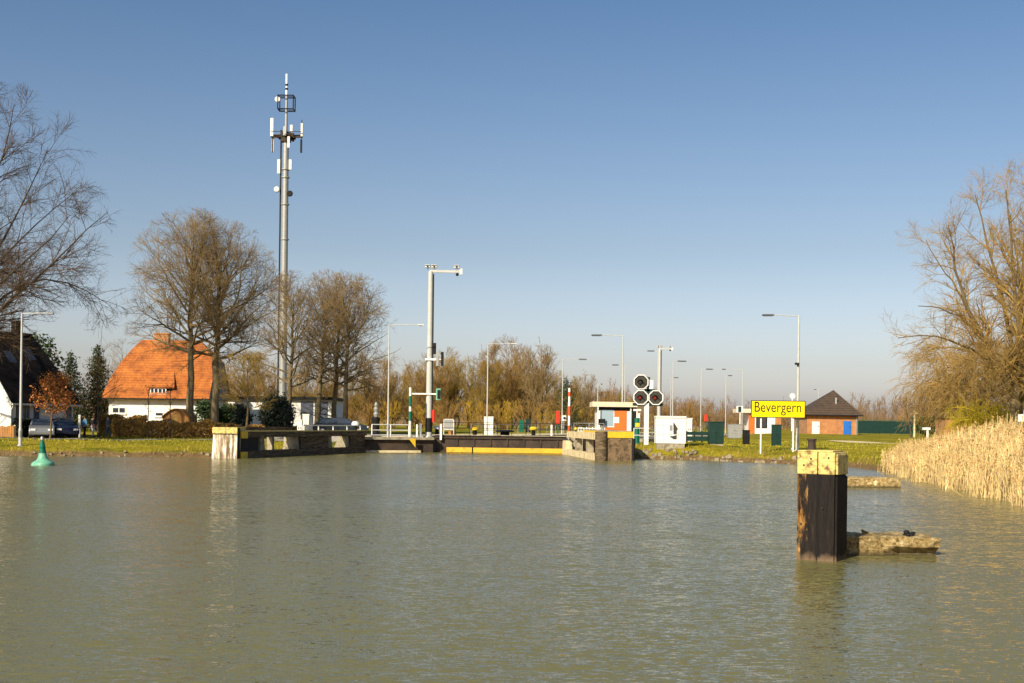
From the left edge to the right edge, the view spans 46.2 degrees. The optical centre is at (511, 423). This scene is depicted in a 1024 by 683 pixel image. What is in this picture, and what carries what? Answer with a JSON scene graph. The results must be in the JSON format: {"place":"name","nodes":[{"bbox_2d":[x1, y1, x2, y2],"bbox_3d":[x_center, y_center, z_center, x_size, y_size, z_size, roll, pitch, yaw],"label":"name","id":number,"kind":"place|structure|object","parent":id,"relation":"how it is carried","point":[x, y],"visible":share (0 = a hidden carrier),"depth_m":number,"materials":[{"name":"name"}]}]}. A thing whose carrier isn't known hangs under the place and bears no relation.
{"place":"outdoors","nodes":[
{"label":"outdoors","id":0,"kind":"place"},
{"bbox_2d":[0,437,283,440],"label":"road","id":1,"kind":"structure","parent":0,"point":[130,439],"depth_m":90.29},
{"bbox_2d":[29,419,54,437],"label":"parked car","id":2,"kind":"object","parent":1,"relation":"on","point":[39,426],"visible":0.93,"depth_m":88.47,"materials":[{"name":"silver metal"}]},
{"bbox_2d":[46,419,79,437],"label":"parked car","id":3,"kind":"object","parent":1,"relation":"on","point":[69,428],"visible":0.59,"depth_m":90.23,"materials":[{"name":"blue paint"}]},
{"bbox_2d":[274,434,434,440],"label":"parking area","id":4,"kind":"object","parent":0,"point":[334,438],"visible":0.07,"depth_m":99.50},
{"bbox_2d":[313,418,368,430],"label":"parked car","id":5,"kind":"object","parent":4,"relation":"on","point":[334,421],"visible":0.56,"depth_m":103.15,"materials":[{"name":"paint"}]},
{"bbox_2d":[0,418,1008,498],"bbox_3d":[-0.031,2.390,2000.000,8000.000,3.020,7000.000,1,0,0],"label":"ground","id":6,"kind":"structure","parent":0,"point":[168,449],"depth_m":84.74,"materials":[{"name":"plant"}]},
{"bbox_2d":[0,425,15,436],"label":"board fence","id":7,"kind":"object","parent":6,"relation":"on","point":[7,431],"visible":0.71,"depth_m":89.98,"materials":[{"name":"wood"}]},
{"bbox_2d":[17,312,53,445],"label":"street lamp","id":8,"kind":"object","parent":6,"relation":"on","point":[20,404],"visible":0.93,"depth_m":75.94,"materials":[{"name":"metal"}]},
{"bbox_2d":[0,320,82,436],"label":"house","id":9,"kind":"structure","parent":6,"relation":"on","point":[42,364],"depth_m":94.57,"materials":[{"name":"black tile"}]},
{"bbox_2d":[25,331,63,371],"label":"ivy tree","id":10,"kind":"object","parent":6,"relation":"on","point":[49,353],"visible":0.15,"depth_m":111.85,"materials":[{"name":"green plant"}]},
{"bbox_2d":[11,417,77,437],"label":"hedge","id":11,"kind":"object","parent":6,"relation":"on","point":[26,422],"visible":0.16,"depth_m":91.82,"materials":[{"name":"green plant"}]},
{"bbox_2d":[29,368,77,438],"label":"copper tree","id":12,"kind":"object","parent":6,"relation":"on","point":[58,395],"visible":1,"depth_m":87.88,"materials":[{"name":"brown plant"}]},
{"bbox_2d":[0,82,135,371],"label":"bare tree","id":13,"kind":"object","parent":6,"relation":"on","point":[23,285],"visible":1,"depth_m":83.87,"materials":[{"name":"brown plant"}]},
{"bbox_2d":[60,350,92,430],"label":"conifer","id":14,"kind":"object","parent":6,"relation":"on","point":[70,370],"visible":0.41,"depth_m":117.86,"materials":[{"name":"green plant"}]},
{"bbox_2d":[76,345,112,430],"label":"conifer","id":15,"kind":"object","parent":6,"relation":"on","point":[97,348],"visible":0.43,"depth_m":120.72,"materials":[{"name":"green plant"}]},
{"bbox_2d":[67,355,128,438],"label":"bare tree","id":16,"kind":"object","parent":6,"relation":"on","point":[98,405],"visible":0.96,"depth_m":92.96,"materials":[{"name":"brown plant"}]},
{"bbox_2d":[100,413,147,435],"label":"hedge","id":17,"kind":"object","parent":6,"relation":"on","point":[138,418],"visible":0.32,"depth_m":103.65,"materials":[{"name":"brown plant"}]},
{"bbox_2d":[111,418,213,437],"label":"hedge","id":18,"kind":"object","parent":6,"relation":"on","point":[131,427],"visible":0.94,"depth_m":97.60,"materials":[{"name":"brown plant"}]},
{"bbox_2d":[102,333,230,433],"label":"house","id":19,"kind":"structure","parent":6,"relation":"on","point":[135,371],"depth_m":115.82,"materials":[{"name":"tile"}]},
{"bbox_2d":[161,408,196,435],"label":"garden hut","id":20,"kind":"object","parent":6,"relation":"on","point":[181,415],"visible":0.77,"depth_m":103.00,"materials":[{"name":"brown wood"}]},
{"bbox_2d":[121,208,263,421],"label":"lime tree","id":21,"kind":"object","parent":6,"relation":"on","point":[191,339],"visible":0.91,"depth_m":103.50,"materials":[{"name":"brown plant"}]},
{"bbox_2d":[194,398,219,421],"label":"shrub","id":22,"kind":"object","parent":6,"relation":"on","point":[203,409],"visible":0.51,"depth_m":111.43,"materials":[{"name":"green plant"}]},
{"bbox_2d":[154,217,287,422],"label":"lime tree","id":23,"kind":"object","parent":6,"relation":"on","point":[214,410],"visible":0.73,"depth_m":105.48,"materials":[{"name":"brown plant"}]},
{"bbox_2d":[219,401,236,422],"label":"shrub","id":24,"kind":"object","parent":6,"relation":"on","point":[226,412],"visible":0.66,"depth_m":113.40,"materials":[{"name":"green plant"}]},
{"bbox_2d":[229,402,253,426],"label":"shrub","id":25,"kind":"object","parent":6,"relation":"on","point":[238,417],"visible":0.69,"depth_m":111.59,"materials":[{"name":"green plant"}]},
{"bbox_2d":[216,349,277,426],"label":"young tree","id":26,"kind":"object","parent":6,"relation":"on","point":[253,365],"visible":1,"depth_m":95.97,"materials":[{"name":"brown plant"}]},
{"bbox_2d":[221,349,276,402],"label":"bare tree","id":27,"kind":"object","parent":6,"relation":"on","point":[258,389],"visible":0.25,"depth_m":150.18,"materials":[{"name":"brown plant"}]},
{"bbox_2d":[214,422,296,438],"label":"hedge","id":28,"kind":"object","parent":6,"relation":"on","point":[218,424],"visible":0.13,"depth_m":100.59,"materials":[{"name":"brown plant"}]},
{"bbox_2d":[228,348,301,394],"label":"bare tree","id":29,"kind":"object","parent":6,"relation":"on","point":[272,389],"visible":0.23,"depth_m":159.75,"materials":[{"name":"brown plant"}]},
{"bbox_2d":[254,386,302,437],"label":"shrub","id":30,"kind":"object","parent":6,"relation":"on","point":[281,412],"visible":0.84,"depth_m":100.19,"materials":[{"name":"green plant"}]},
{"bbox_2d":[228,396,342,429],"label":"annex","id":31,"kind":"object","parent":6,"relation":"on","point":[305,405],"visible":0.2,"depth_m":128.00,"materials":[{"name":"white paint"}]},
{"bbox_2d":[300,401,312,429],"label":"garage door","id":32,"kind":"structure","parent":31,"relation":"in","point":[306,407],"depth_m":127.93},
{"bbox_2d":[270,74,302,395],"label":"phone mast","id":33,"kind":"object","parent":6,"relation":"on","point":[285,137],"visible":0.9,"depth_m":139.69,"materials":[{"name":"metal"}]},
{"bbox_2d":[239,269,347,404],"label":"lime tree","id":34,"kind":"object","parent":6,"relation":"on","point":[291,302],"visible":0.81,"depth_m":121.38,"materials":[{"name":"brown plant"}]},
{"bbox_2d":[292,367,326,396],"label":"tree","id":35,"kind":"object","parent":6,"relation":"on","point":[298,393],"visible":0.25,"depth_m":174.40,"materials":[{"name":"brown plant"}]},
{"bbox_2d":[303,365,342,397],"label":"tree","id":36,"kind":"object","parent":6,"relation":"on","point":[324,385],"visible":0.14,"depth_m":179.37,"materials":[{"name":"brown plant"}]},
{"bbox_2d":[288,269,372,423],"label":"lime tree","id":37,"kind":"object","parent":6,"relation":"on","point":[318,402],"visible":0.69,"depth_m":123.76,"materials":[{"name":"brown plant"}]},
{"bbox_2d":[294,269,385,417],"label":"lime tree","id":38,"kind":"object","parent":6,"relation":"on","point":[333,406],"visible":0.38,"depth_m":125.66,"materials":[{"name":"brown plant"}]},
{"bbox_2d":[325,372,367,420],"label":"tree","id":39,"kind":"object","parent":6,"relation":"on","point":[353,400],"visible":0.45,"depth_m":174.35,"materials":[{"name":"brown plant"}]},
{"bbox_2d":[295,271,400,417],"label":"lime tree","id":40,"kind":"object","parent":6,"relation":"on","point":[356,375],"visible":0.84,"depth_m":123.40,"materials":[{"name":"brown plant"}]},
{"bbox_2d":[352,396,385,427],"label":"brush shrub","id":41,"kind":"object","parent":6,"relation":"on","point":[368,416],"visible":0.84,"depth_m":170.09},
{"bbox_2d":[354,352,404,424],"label":"tree","id":42,"kind":"object","parent":6,"relation":"on","point":[379,385],"visible":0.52,"depth_m":179.70,"materials":[{"name":"brown plant"}]},
{"bbox_2d":[369,399,402,427],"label":"brush shrub","id":43,"kind":"object","parent":6,"relation":"on","point":[392,416],"visible":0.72,"depth_m":169.24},
{"bbox_2d":[370,371,412,427],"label":"tree","id":44,"kind":"object","parent":6,"relation":"on","point":[396,398],"visible":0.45,"depth_m":189.32,"materials":[{"name":"brown plant"}]},
{"bbox_2d":[365,436,433,452],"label":"lock abutment","id":45,"kind":"object","parent":6,"relation":"on","point":[400,444],"visible":0.49,"depth_m":94.89,"materials":[{"name":"concrete"}]},
{"bbox_2d":[371,424,408,436],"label":"railing","id":46,"kind":"object","parent":45,"relation":"on","point":[390,430],"visible":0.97,"depth_m":95.05,"materials":[{"name":"metal"}]},
{"bbox_2d":[386,324,423,436],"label":"street lamp","id":47,"kind":"object","parent":45,"relation":"on","point":[388,374],"visible":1,"depth_m":94.95,"materials":[{"name":"metal"}]},
{"bbox_2d":[412,265,462,436],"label":"camera mast","id":48,"kind":"object","parent":45,"relation":"on","point":[429,394],"visible":0.95,"depth_m":97.30,"materials":[{"name":"metal"}]},
{"bbox_2d":[377,364,426,426],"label":"tree","id":49,"kind":"object","parent":6,"relation":"on","point":[404,413],"visible":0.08,"depth_m":219.39,"materials":[{"name":"brown plant"}]},
{"bbox_2d":[391,395,425,427],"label":"brush shrub","id":50,"kind":"object","parent":6,"relation":"on","point":[407,409],"visible":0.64,"depth_m":187.35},
{"bbox_2d":[401,361,446,427],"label":"tree","id":51,"kind":"object","parent":6,"relation":"on","point":[413,400],"visible":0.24,"depth_m":204.59,"materials":[{"name":"brown plant"}]},
{"bbox_2d":[401,354,452,426],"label":"tree","id":52,"kind":"object","parent":6,"relation":"on","point":[442,383],"visible":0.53,"depth_m":199.21,"materials":[{"name":"brown plant"}]},
{"bbox_2d":[421,394,462,424],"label":"brush shrub","id":53,"kind":"object","parent":6,"relation":"on","point":[438,402],"visible":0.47,"depth_m":180.11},
{"bbox_2d":[0,442,892,471],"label":"shore grass","id":54,"kind":"structure","parent":6,"relation":"on","point":[873,459],"depth_m":76.13,"materials":[{"name":"plant"}]},
{"bbox_2d":[433,401,460,428],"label":"brush shrub","id":55,"kind":"object","parent":6,"relation":"on","point":[445,416],"visible":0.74,"depth_m":170.27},
{"bbox_2d":[434,346,476,427],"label":"tree","id":56,"kind":"object","parent":6,"relation":"on","point":[452,387],"visible":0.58,"depth_m":207.18,"materials":[{"name":"brown plant"}]},
{"bbox_2d":[454,357,489,427],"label":"tree","id":57,"kind":"object","parent":6,"relation":"on","point":[470,390],"visible":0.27,"depth_m":214.76,"materials":[{"name":"brown plant"}]},
{"bbox_2d":[452,399,492,428],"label":"brush shrub","id":58,"kind":"object","parent":6,"relation":"on","point":[468,405],"visible":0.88,"depth_m":188.02,"materials":[{"name":"plant"}]},
{"bbox_2d":[455,352,507,428],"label":"tree","id":59,"kind":"object","parent":6,"relation":"on","point":[481,397],"visible":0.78,"depth_m":199.59,"materials":[{"name":"brown plant"}]},
{"bbox_2d":[470,400,504,427],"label":"brush shrub","id":60,"kind":"object","parent":6,"relation":"on","point":[489,411],"visible":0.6,"depth_m":172.54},
{"bbox_2d":[481,399,520,429],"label":"brush shrub","id":61,"kind":"object","parent":6,"relation":"on","point":[502,420],"visible":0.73,"depth_m":176.09,"materials":[{"name":"plant"}]},
{"bbox_2d":[483,400,522,429],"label":"brush shrub","id":62,"kind":"object","parent":6,"relation":"on","point":[509,425],"visible":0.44,"depth_m":185.04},
{"bbox_2d":[474,334,540,427],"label":"tree","id":63,"kind":"object","parent":6,"relation":"on","point":[509,382],"visible":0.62,"depth_m":203.25,"materials":[{"name":"brown plant"}]},
{"bbox_2d":[377,432,653,450],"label":"lock wall","id":64,"kind":"structure","parent":6,"relation":"on","point":[565,434],"depth_m":129.61,"materials":[{"name":"concrete"}]},
{"bbox_2d":[372,402,380,434],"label":"beacon","id":65,"kind":"object","parent":64,"relation":"on","point":[375,419],"visible":0.91,"depth_m":98.79,"materials":[{"name":"black paint"}]},
{"bbox_2d":[504,396,547,426],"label":"brush shrub","id":66,"kind":"object","parent":6,"relation":"on","point":[534,419],"visible":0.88,"depth_m":170.10,"materials":[{"name":"plant"}]},
{"bbox_2d":[498,344,556,428],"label":"tree","id":67,"kind":"object","parent":6,"relation":"on","point":[534,365],"visible":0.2,"depth_m":214.10,"materials":[{"name":"brown plant"}]},
{"bbox_2d":[515,337,563,429],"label":"tree","id":68,"kind":"object","parent":6,"relation":"on","point":[535,385],"visible":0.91,"depth_m":195.92,"materials":[{"name":"brown plant"}]},
{"bbox_2d":[76,376,1009,429],"bbox_3d":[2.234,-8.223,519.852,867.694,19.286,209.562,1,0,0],"label":"distant wood","id":69,"kind":"object","parent":6,"relation":"on","point":[882,415],"visible":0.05,"depth_m":460.02,"materials":[{"name":"plant"}]},
{"bbox_2d":[534,407,555,429],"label":"brush shrub","id":70,"kind":"object","parent":6,"relation":"on","point":[545,420],"visible":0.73,"depth_m":179.81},
{"bbox_2d":[537,370,583,429],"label":"tree","id":71,"kind":"object","parent":6,"relation":"on","point":[560,386],"visible":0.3,"depth_m":204.55,"materials":[{"name":"brown plant"}]},
{"bbox_2d":[542,392,582,428],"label":"brush shrub","id":72,"kind":"object","parent":6,"relation":"on","point":[551,407],"visible":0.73,"depth_m":183.69,"materials":[{"name":"plant"}]},
{"bbox_2d":[549,378,584,429],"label":"conifer","id":73,"kind":"object","parent":6,"relation":"on","point":[566,385],"visible":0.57,"depth_m":189.74,"materials":[{"name":"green plant"}]},
{"bbox_2d":[572,370,598,424],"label":"tree","id":74,"kind":"object","parent":6,"relation":"on","point":[582,401],"visible":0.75,"depth_m":214.92,"materials":[{"name":"brown plant"}]},
{"bbox_2d":[633,409,640,443],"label":"post","id":75,"kind":"object","parent":6,"relation":"on","point":[637,425],"visible":0.87,"depth_m":92.84,"materials":[{"name":"metal"}]},
{"bbox_2d":[633,375,662,444],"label":"signal mast","id":76,"kind":"object","parent":6,"relation":"on","point":[644,397],"visible":0.9,"depth_m":88.78,"materials":[{"name":"metal"}]},
{"bbox_2d":[570,433,742,450],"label":"lock wall","id":77,"kind":"structure","parent":6,"relation":"on","point":[651,438],"depth_m":97.94,"materials":[{"name":"concrete"}]},
{"bbox_2d":[590,402,636,431],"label":"control hut","id":78,"kind":"object","parent":77,"relation":"on","point":[616,415],"visible":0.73,"depth_m":100.93,"materials":[{"name":"orange paint"}]},
{"bbox_2d":[599,410,613,426],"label":"window","id":79,"kind":"structure","parent":78,"relation":"in","point":[608,415],"depth_m":100.93,"materials":[{"name":"glass"}]},
{"bbox_2d":[733,409,780,433],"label":"control hut","id":80,"kind":"object","parent":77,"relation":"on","point":[752,424],"visible":0.39,"depth_m":171.92,"materials":[{"name":"white paint"}]},
{"bbox_2d":[657,345,672,415],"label":"camera mast","id":81,"kind":"object","parent":6,"relation":"on","point":[660,372],"visible":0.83,"depth_m":184.81,"materials":[{"name":"metal"}]},
{"bbox_2d":[654,416,685,448],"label":"switch box","id":82,"kind":"object","parent":6,"relation":"on","point":[670,432],"visible":1,"depth_m":86.00,"materials":[{"name":"white paint"}]},
{"bbox_2d":[675,398,698,426],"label":"hedgerow tree","id":83,"kind":"object","parent":6,"relation":"on","point":[688,411],"visible":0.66,"depth_m":319.83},
{"bbox_2d":[686,431,707,442],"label":"barrier","id":84,"kind":"object","parent":6,"relation":"on","point":[701,438],"visible":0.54,"depth_m":91.97,"materials":[{"name":"metal"}]},
{"bbox_2d":[693,397,714,429],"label":"hedgerow tree","id":85,"kind":"object","parent":6,"relation":"on","point":[705,410],"visible":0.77,"depth_m":311.45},
{"bbox_2d":[707,421,723,445],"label":"cabinet","id":86,"kind":"object","parent":6,"relation":"on","point":[715,432],"visible":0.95,"depth_m":89.98,"materials":[{"name":"metal"}]},
{"bbox_2d":[635,448,796,463],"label":"shore stones","id":87,"kind":"object","parent":6,"relation":"on","point":[640,452],"visible":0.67,"depth_m":85.16,"materials":[{"name":"stone"}]},
{"bbox_2d":[727,424,741,437],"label":"cabinet","id":88,"kind":"object","parent":6,"relation":"on","point":[734,430],"visible":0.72,"depth_m":129.98,"materials":[{"name":"metal"}]},
{"bbox_2d":[771,424,780,445],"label":"cabinet","id":89,"kind":"object","parent":6,"relation":"on","point":[775,434],"visible":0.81,"depth_m":97.98,"materials":[{"name":"metal"}]},
{"bbox_2d":[751,400,804,453],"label":"place sign","id":90,"kind":"object","parent":6,"relation":"on","point":[760,409],"visible":1,"depth_m":82.97,"materials":[{"name":"metal"}]},
{"bbox_2d":[762,314,799,450],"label":"street lamp","id":91,"kind":"object","parent":6,"relation":"on","point":[797,419],"visible":0.91,"depth_m":83.93,"materials":[{"name":"metal"}]},
{"bbox_2d":[795,390,862,434],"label":"pump house","id":92,"kind":"structure","parent":6,"relation":"on","point":[833,412],"depth_m":175.00,"materials":[{"name":"orange brick"}]},
{"bbox_2d":[857,420,912,434],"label":"green fence","id":93,"kind":"object","parent":6,"relation":"on","point":[890,427],"visible":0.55,"depth_m":169.98,"materials":[{"name":"metal"}]},
{"bbox_2d":[910,414,937,435],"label":"shrub","id":94,"kind":"object","parent":6,"relation":"on","point":[917,428],"visible":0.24,"depth_m":157.41,"materials":[{"name":"green plant"}]},
{"bbox_2d":[877,410,1023,507],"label":"reeds","id":95,"kind":"object","parent":6,"relation":"on","point":[985,463],"visible":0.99,"depth_m":48.44,"materials":[{"name":"plant"}]},
{"bbox_2d":[934,418,967,438],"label":"brick shed","id":96,"kind":"structure","parent":6,"relation":"on","point":[942,423],"depth_m":140.77,"materials":[{"name":"orange brick"}]},
{"bbox_2d":[879,158,1023,436],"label":"bare tree","id":97,"kind":"object","parent":6,"relation":"on","point":[1013,363],"visible":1,"depth_m":70.44,"materials":[{"name":"brown plant"}]},
{"bbox_2d":[885,322,1023,444],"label":"willow tree","id":98,"kind":"object","parent":6,"relation":"on","point":[947,387],"visible":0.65,"depth_m":90.84,"materials":[{"name":"brown plant"}]},
{"bbox_2d":[934,388,1023,440],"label":"shrub","id":99,"kind":"object","parent":6,"relation":"on","point":[981,417],"visible":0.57,"depth_m":83.65,"materials":[{"name":"green plant"}]},
{"bbox_2d":[0,452,1023,682],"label":"canal water","id":100,"kind":"structure","parent":0,"point":[421,567],"depth_m":18.86,"materials":[{"name":"grey liquid"}]},
{"bbox_2d":[31,437,54,465],"bbox_3d":[-23.462,1.549,59.986,1.140,1.790,1.140,-1,2,0],"label":"buoy","id":101,"kind":"object","parent":100,"relation":"on","point":[42,459],"visible":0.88,"depth_m":59.80,"materials":[{"name":"green paint"}]},
{"bbox_2d":[212,427,368,458],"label":"mooring wall","id":102,"kind":"structure","parent":100,"relation":"in","point":[236,442],"depth_m":80.63,"materials":[{"name":"black paint"}]},
{"bbox_2d":[562,430,634,460],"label":"mooring pier","id":103,"kind":"structure","parent":100,"relation":"in","point":[608,445],"depth_m":80.45,"materials":[{"name":"concrete"}]},
{"bbox_2d":[435,434,568,453],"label":"lock gate","id":104,"kind":"structure","parent":103,"relation":"attached to","point":[501,444],"depth_m":97.00,"materials":[{"name":"metal"}]},
{"bbox_2d":[446,422,567,434],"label":"railing","id":105,"kind":"object","parent":104,"relation":"on","point":[483,428],"visible":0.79,"depth_m":97.68,"materials":[{"name":"metal"}]},
{"bbox_2d":[797,439,847,561],"bbox_3d":[5.656,2.128,21.952,0.770,3.692,0.776,1,0,31],"label":"mooring pile","id":106,"kind":"object","parent":100,"relation":"in","point":[822,507],"visible":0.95,"depth_m":21.65,"materials":[{"name":"brown metal"}]},
{"bbox_2d":[847,476,900,487],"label":"broken slab","id":107,"kind":"structure","parent":100,"relation":"in","point":[875,482],"depth_m":48.50,"materials":[{"name":"concrete"}]},
{"bbox_2d":[847,529,940,555],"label":"broken slab","id":108,"kind":"structure","parent":100,"relation":"in","point":[864,543],"depth_m":22.61,"materials":[{"name":"concrete"}]},
{"bbox_2d":[0,0,1023,426],"label":"sky","id":109,"kind":"structure","parent":0,"point":[677,174],"materials":[{"name":"blue"}]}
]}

